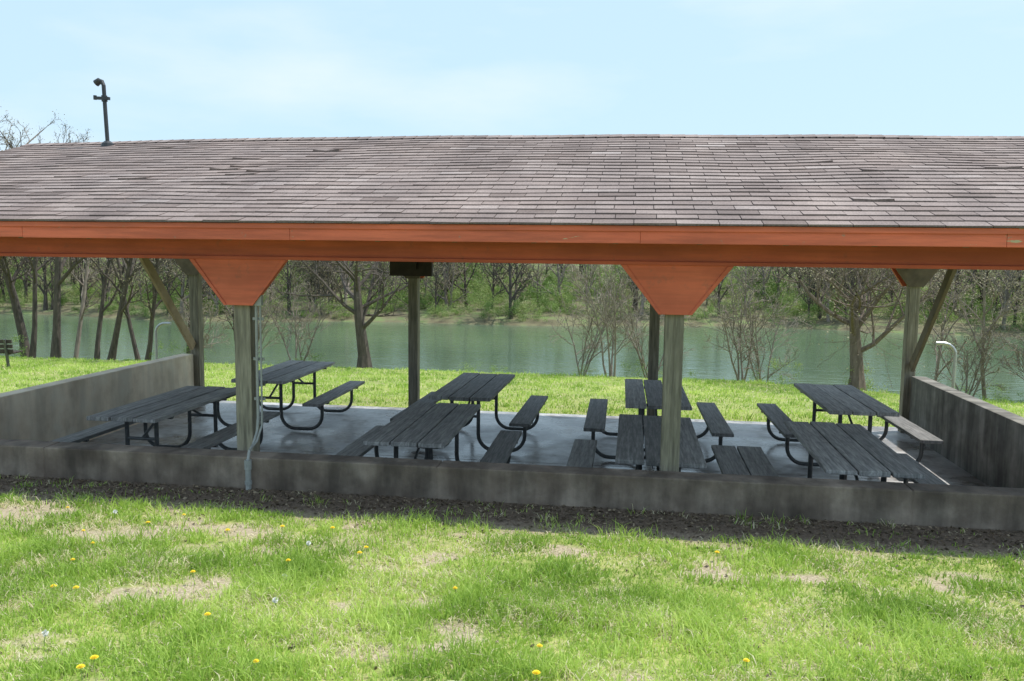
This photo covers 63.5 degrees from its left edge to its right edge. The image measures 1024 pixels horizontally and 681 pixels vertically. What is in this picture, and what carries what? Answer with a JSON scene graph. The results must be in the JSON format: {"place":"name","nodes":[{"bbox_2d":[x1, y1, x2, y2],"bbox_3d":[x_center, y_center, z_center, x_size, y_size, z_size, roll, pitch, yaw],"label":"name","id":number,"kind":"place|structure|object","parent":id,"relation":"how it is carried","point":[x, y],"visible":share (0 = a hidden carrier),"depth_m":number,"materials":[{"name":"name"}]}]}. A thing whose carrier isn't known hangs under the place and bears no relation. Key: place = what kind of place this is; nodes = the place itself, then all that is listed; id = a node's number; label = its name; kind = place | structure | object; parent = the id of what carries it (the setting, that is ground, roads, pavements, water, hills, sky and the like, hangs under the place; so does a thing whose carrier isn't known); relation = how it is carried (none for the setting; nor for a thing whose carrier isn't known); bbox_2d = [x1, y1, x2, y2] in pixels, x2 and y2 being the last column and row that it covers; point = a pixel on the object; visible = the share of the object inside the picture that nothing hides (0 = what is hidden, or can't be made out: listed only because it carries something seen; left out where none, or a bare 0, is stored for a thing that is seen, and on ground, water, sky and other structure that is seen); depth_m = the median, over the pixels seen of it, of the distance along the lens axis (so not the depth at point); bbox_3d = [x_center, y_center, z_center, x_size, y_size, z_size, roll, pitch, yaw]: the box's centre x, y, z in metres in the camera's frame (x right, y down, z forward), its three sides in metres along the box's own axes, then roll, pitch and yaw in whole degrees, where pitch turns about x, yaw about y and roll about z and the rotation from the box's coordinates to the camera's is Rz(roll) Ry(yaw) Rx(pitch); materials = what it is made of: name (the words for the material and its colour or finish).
{"place":"outdoors","nodes":[
{"label":"outdoors","id":0,"kind":"place"},
{"bbox_2d":[0,257,1023,680],"bbox_3d":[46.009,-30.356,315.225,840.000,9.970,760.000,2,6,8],"label":"ground","id":1,"kind":"structure","parent":0,"point":[516,521],"depth_m":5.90,"materials":[{"name":"green plant"}]},
{"bbox_2d":[0,339,22,366],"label":"park bench","id":2,"kind":"object","parent":1,"relation":"on","point":[5,350],"visible":0.97,"depth_m":20.27,"materials":[{"name":"black paint"}]},
{"bbox_2d":[0,334,27,356],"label":"leafy shrub","id":3,"kind":"object","parent":1,"relation":"on","point":[23,349],"visible":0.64,"depth_m":24.78,"materials":[{"name":"green plant"}]},
{"bbox_2d":[0,256,44,356],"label":"shoreline tree","id":4,"kind":"object","parent":1,"relation":"on","point":[10,280],"visible":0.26,"depth_m":25.46,"materials":[{"name":"brown plant"}]},
{"bbox_2d":[0,106,64,149],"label":"shoreline tree","id":5,"kind":"object","parent":1,"relation":"on","point":[28,142],"visible":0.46,"depth_m":25.10,"materials":[{"name":"brown plant"}]},
{"bbox_2d":[0,128,85,357],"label":"shoreline tree","id":6,"kind":"object","parent":1,"relation":"on","point":[55,351],"visible":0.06,"depth_m":24.41,"materials":[{"name":"brown plant"}]},
{"bbox_2d":[0,115,93,357],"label":"shoreline tree","id":7,"kind":"object","parent":1,"relation":"on","point":[33,341],"visible":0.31,"depth_m":24.98,"materials":[{"name":"brown plant"}]},
{"bbox_2d":[61,257,139,358],"bbox_3d":[-13.325,-2.218,26.404,3.586,7.509,3.273,2,6,8],"label":"shoreline tree","id":8,"kind":"object","parent":1,"relation":"on","point":[86,271],"visible":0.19,"depth_m":26.22,"materials":[{"name":"brown plant"}]},
{"bbox_2d":[85,257,139,359],"bbox_3d":[-11.759,-1.936,25.228,2.996,5.706,1.899,-2,6,-20],"label":"shoreline tree","id":9,"kind":"object","parent":1,"relation":"on","point":[102,309],"visible":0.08,"depth_m":24.94,"materials":[{"name":"brown plant"}]},
{"bbox_2d":[92,257,154,360],"bbox_3d":[-10.850,-1.915,23.784,2.385,5.540,2.538,3,6,22],"label":"shoreline tree","id":10,"kind":"object","parent":1,"relation":"on","point":[112,353],"visible":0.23,"depth_m":23.80,"materials":[{"name":"brown plant"}]},
{"bbox_2d":[81,257,172,359],"bbox_3d":[-12.030,-1.608,24.583,2.706,5.325,3.548,6,8,43],"label":"shoreline tree","id":11,"kind":"object","parent":1,"relation":"on","point":[130,327],"visible":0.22,"depth_m":24.68,"materials":[{"name":"brown plant"}]},
{"bbox_2d":[134,258,186,360],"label":"shoreline tree","id":12,"kind":"object","parent":1,"relation":"on","point":[151,322],"visible":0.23,"depth_m":23.85,"materials":[{"name":"brown plant"}]},
{"bbox_2d":[154,322,171,358],"bbox_3d":[-5.775,0.396,13.685,0.330,1.413,0.120,2,6,8],"label":"handrail","id":13,"kind":"object","parent":1,"relation":"on","point":[155,336],"visible":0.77,"depth_m":13.63,"materials":[{"name":"metal"}]},
{"bbox_2d":[148,340,189,360],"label":"leafy shrub","id":14,"kind":"object","parent":1,"relation":"on","point":[160,346],"visible":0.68,"depth_m":24.04,"materials":[{"name":"green plant"}]},
{"bbox_2d":[155,258,211,353],"bbox_3d":[-9.521,-1.262,24.579,1.856,5.117,2.773,6,8,40],"label":"shoreline tree","id":15,"kind":"object","parent":1,"relation":"on","point":[203,287],"visible":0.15,"depth_m":24.40,"materials":[{"name":"brown plant"}]},
{"bbox_2d":[164,294,233,349],"bbox_3d":[-8.903,-0.523,23.781,1.602,2.701,2.168,-4,8,-41],"label":"bare shrub","id":16,"kind":"object","parent":1,"relation":"on","point":[204,324],"visible":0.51,"depth_m":23.67,"materials":[{"name":"brown plant"}]},
{"bbox_2d":[205,283,234,341],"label":"shoreline tree","id":17,"kind":"object","parent":1,"relation":"on","point":[225,308],"visible":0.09,"depth_m":24.55,"materials":[{"name":"brown plant"}]},
{"bbox_2d":[223,277,292,352],"bbox_3d":[-7.378,-0.643,23.686,2.128,3.092,2.089,-1,6,-14],"label":"bare shrub","id":18,"kind":"object","parent":1,"relation":"on","point":[266,312],"visible":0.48,"depth_m":23.68,"materials":[{"name":"brown plant"}]},
{"bbox_2d":[258,260,353,360],"bbox_3d":[-5.990,-0.616,24.373,3.175,3.508,2.665,2,6,8],"label":"bare shrub","id":19,"kind":"object","parent":1,"relation":"on","point":[297,341],"visible":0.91,"depth_m":24.30,"materials":[{"name":"brown plant"}]},
{"bbox_2d":[301,353,326,361],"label":"leafy shrub","id":20,"kind":"object","parent":1,"relation":"on","point":[316,357],"visible":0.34,"depth_m":24.17,"materials":[{"name":"green plant"}]},
{"bbox_2d":[262,260,443,368],"bbox_3d":[-4.534,-1.782,23.163,5.729,5.528,4.954,2,6,8],"label":"bare tree","id":21,"kind":"object","parent":1,"relation":"on","point":[359,311],"visible":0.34,"depth_m":23.09,"materials":[{"name":"brown plant"}]},
{"bbox_2d":[41,506,749,680],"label":"dandelions","id":22,"kind":"object","parent":1,"relation":"on","point":[274,600],"visible":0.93,"depth_m":4.30,"materials":[{"name":"yellow plant"}]},
{"bbox_2d":[458,361,482,371],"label":"leafy shrub","id":23,"kind":"object","parent":1,"relation":"on","point":[469,367],"visible":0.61,"depth_m":23.24,"materials":[{"name":"green plant"}]},
{"bbox_2d":[0,78,1023,530],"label":"picnic shelter","id":24,"kind":"object","parent":1,"relation":"on","point":[676,226],"visible":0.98,"depth_m":7.12,"materials":[{"name":"concrete"}]},
{"bbox_2d":[52,386,280,449],"bbox_3d":[-3.925,1.063,9.620,1.730,0.745,2.070,1,6,7],"label":"picnic table","id":25,"kind":"object","parent":24,"relation":"on","point":[154,410],"visible":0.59,"depth_m":9.29,"materials":[{"name":"grey wood"}]},
{"bbox_2d":[212,360,364,430],"bbox_3d":[-3.306,0.800,12.195,1.730,0.746,2.061,1,6,7],"label":"picnic table","id":26,"kind":"object","parent":24,"relation":"on","point":[285,372],"visible":0.88,"depth_m":11.95,"materials":[{"name":"grey wood"}]},
{"bbox_2d":[335,402,521,462],"bbox_3d":[-0.873,1.202,8.658,1.730,0.743,2.067,1,6,7],"label":"picnic table","id":27,"kind":"object","parent":24,"relation":"on","point":[428,427],"visible":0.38,"depth_m":8.51,"materials":[{"name":"grey wood"}]},
{"bbox_2d":[390,372,547,451],"bbox_3d":[-0.490,0.952,11.073,1.730,0.745,2.073,2,6,9],"label":"picnic table","id":28,"kind":"object","parent":24,"relation":"on","point":[471,388],"visible":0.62,"depth_m":10.76,"materials":[{"name":"grey wood"}]},
{"bbox_2d":[566,414,749,474],"bbox_3d":[1.403,1.292,8.057,1.730,0.745,2.074,2,6,8],"label":"picnic table","id":29,"kind":"object","parent":24,"relation":"on","point":[630,449],"visible":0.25,"depth_m":8.02,"materials":[{"name":"grey wood"}]},
{"bbox_2d":[583,379,733,462],"bbox_3d":[1.834,1.023,10.660,1.730,0.745,2.067,1,6,7],"label":"picnic table","id":30,"kind":"object","parent":24,"relation":"on","point":[711,414],"visible":0.56,"depth_m":10.29,"materials":[{"name":"grey wood"}]},
{"bbox_2d":[737,421,947,484],"bbox_3d":[3.125,1.338,7.809,1.730,0.745,2.069,2,6,9],"label":"picnic table","id":31,"kind":"object","parent":24,"relation":"on","point":[842,450],"visible":0.45,"depth_m":7.70,"materials":[{"name":"grey wood"}]},
{"bbox_2d":[757,383,943,465],"bbox_3d":[4.135,1.073,10.438,1.730,0.746,2.065,1,6,8],"label":"picnic table","id":32,"kind":"object","parent":24,"relation":"on","point":[840,401],"visible":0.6,"depth_m":10.09,"materials":[{"name":"grey wood"}]},
{"bbox_2d":[0,256,1023,332],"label":"distant tree line","id":33,"kind":"object","parent":1,"relation":"on","point":[446,284],"visible":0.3,"depth_m":75.13,"materials":[{"name":"green plant"}]},
{"bbox_2d":[0,474,1023,680],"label":"leaf litter","id":34,"kind":"object","parent":1,"relation":"on","point":[276,500],"visible":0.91,"depth_m":6.36,"materials":[{"name":"brown plant"}]},
{"bbox_2d":[574,364,592,375],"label":"leafy shrub","id":35,"kind":"object","parent":1,"relation":"on","point":[577,371],"visible":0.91,"depth_m":22.42,"materials":[{"name":"green plant"}]},
{"bbox_2d":[547,264,643,375],"bbox_3d":[2.124,-0.444,22.725,2.662,3.693,3.175,-2,6,-22],"label":"bare shrub","id":36,"kind":"object","parent":1,"relation":"on","point":[589,326],"visible":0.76,"depth_m":22.76,"materials":[{"name":"brown plant"}]},
{"bbox_2d":[539,264,663,376],"bbox_3d":[2.290,-1.010,22.060,3.251,4.307,3.843,0,6,-5],"label":"bare shrub","id":37,"kind":"object","parent":1,"relation":"on","point":[606,324],"visible":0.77,"depth_m":21.87,"materials":[{"name":"brown plant"}]},
{"bbox_2d":[620,358,647,377],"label":"leafy shrub","id":38,"kind":"object","parent":1,"relation":"on","point":[636,368],"visible":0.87,"depth_m":22.52,"materials":[{"name":"green plant"}]},
{"bbox_2d":[590,272,717,377],"bbox_3d":[3.918,-0.591,22.791,3.582,3.900,2.703,2,6,8],"label":"bare shrub","id":39,"kind":"object","parent":1,"relation":"on","point":[636,340],"visible":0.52,"depth_m":22.70,"materials":[{"name":"brown plant"}]},
{"bbox_2d":[684,266,782,380],"bbox_3d":[5.562,-0.306,21.463,2.765,3.308,2.329,0,6,-8],"label":"bare shrub","id":40,"kind":"object","parent":1,"relation":"on","point":[740,342],"visible":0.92,"depth_m":21.63,"materials":[{"name":"brown plant"}]},
{"bbox_2d":[746,368,769,380],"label":"leafy shrub","id":41,"kind":"object","parent":1,"relation":"on","point":[753,377],"visible":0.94,"depth_m":21.45,"materials":[{"name":"green plant"}]},
{"bbox_2d":[710,266,815,381],"bbox_3d":[6.687,-0.298,22.550,2.707,3.898,3.434,5,7,34],"label":"bare shrub","id":42,"kind":"object","parent":1,"relation":"on","point":[760,340],"visible":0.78,"depth_m":22.21,"materials":[{"name":"brown plant"}]},
{"bbox_2d":[766,358,802,384],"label":"leafy shrub","id":43,"kind":"object","parent":1,"relation":"on","point":[777,366],"visible":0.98,"depth_m":21.02,"materials":[{"name":"green plant"}]},
{"bbox_2d":[843,365,877,391],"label":"leafy shrub","id":44,"kind":"object","parent":1,"relation":"on","point":[868,381],"visible":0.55,"depth_m":20.30,"materials":[{"name":"green plant"}]},
{"bbox_2d":[754,267,1009,390],"bbox_3d":[8.726,-1.142,19.991,5.509,5.028,5.755,2,6,8],"label":"bare tree","id":45,"kind":"object","parent":1,"relation":"on","point":[855,322],"visible":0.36,"depth_m":19.83,"materials":[{"name":"brown plant"}]},
{"bbox_2d":[935,342,956,388],"bbox_3d":[6.258,0.722,11.960,0.330,1.413,0.120,2,6,8],"label":"handrail","id":46,"kind":"object","parent":1,"relation":"on","point":[951,346],"visible":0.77,"depth_m":11.89,"materials":[{"name":"metal"}]},
{"bbox_2d":[919,269,995,380],"bbox_3d":[10.985,0.108,20.946,1.768,4.517,1.938,2,6,8],"label":"shoreline tree","id":47,"kind":"object","parent":1,"relation":"on","point":[965,288],"visible":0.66,"depth_m":20.76,"materials":[{"name":"plant"}]},
{"bbox_2d":[927,308,1023,396],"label":"bare shrub","id":48,"kind":"object","parent":1,"relation":"on","point":[967,365],"visible":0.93,"depth_m":19.39,"materials":[{"name":"brown plant"}]},
{"bbox_2d":[932,269,1023,399],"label":"shoreline tree","id":49,"kind":"object","parent":1,"relation":"on","point":[985,312],"visible":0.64,"depth_m":19.53,"materials":[{"name":"brown plant"}]},
{"bbox_2d":[983,379,1010,401],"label":"leafy shrub","id":50,"kind":"object","parent":1,"relation":"on","point":[998,389],"visible":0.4,"depth_m":19.69,"materials":[{"name":"green plant"}]},
{"bbox_2d":[981,318,1023,378],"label":"bare shrub","id":51,"kind":"object","parent":1,"relation":"on","point":[1018,354],"visible":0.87,"depth_m":19.04,"materials":[{"name":"brown plant"}]},
{"bbox_2d":[1005,281,1023,318],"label":"shoreline tree","id":52,"kind":"object","parent":1,"relation":"on","point":[1017,296],"visible":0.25,"depth_m":19.89,"materials":[{"name":"green plant"}]},
{"bbox_2d":[1007,391,1023,402],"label":"leafy shrub","id":53,"kind":"object","parent":1,"relation":"on","point":[1018,398],"visible":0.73,"depth_m":18.96,"materials":[{"name":"green plant"}]},
{"bbox_2d":[0,314,1023,403],"bbox_3d":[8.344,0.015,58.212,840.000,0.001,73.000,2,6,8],"label":"lake","id":54,"kind":"structure","parent":0,"point":[511,349],"depth_m":51.81,"materials":[{"name":"liquid"}]},
{"bbox_2d":[0,0,1023,150],"label":"sky","id":55,"kind":"structure","parent":0,"point":[169,69],"materials":[{"name":"blue"}]}
]}

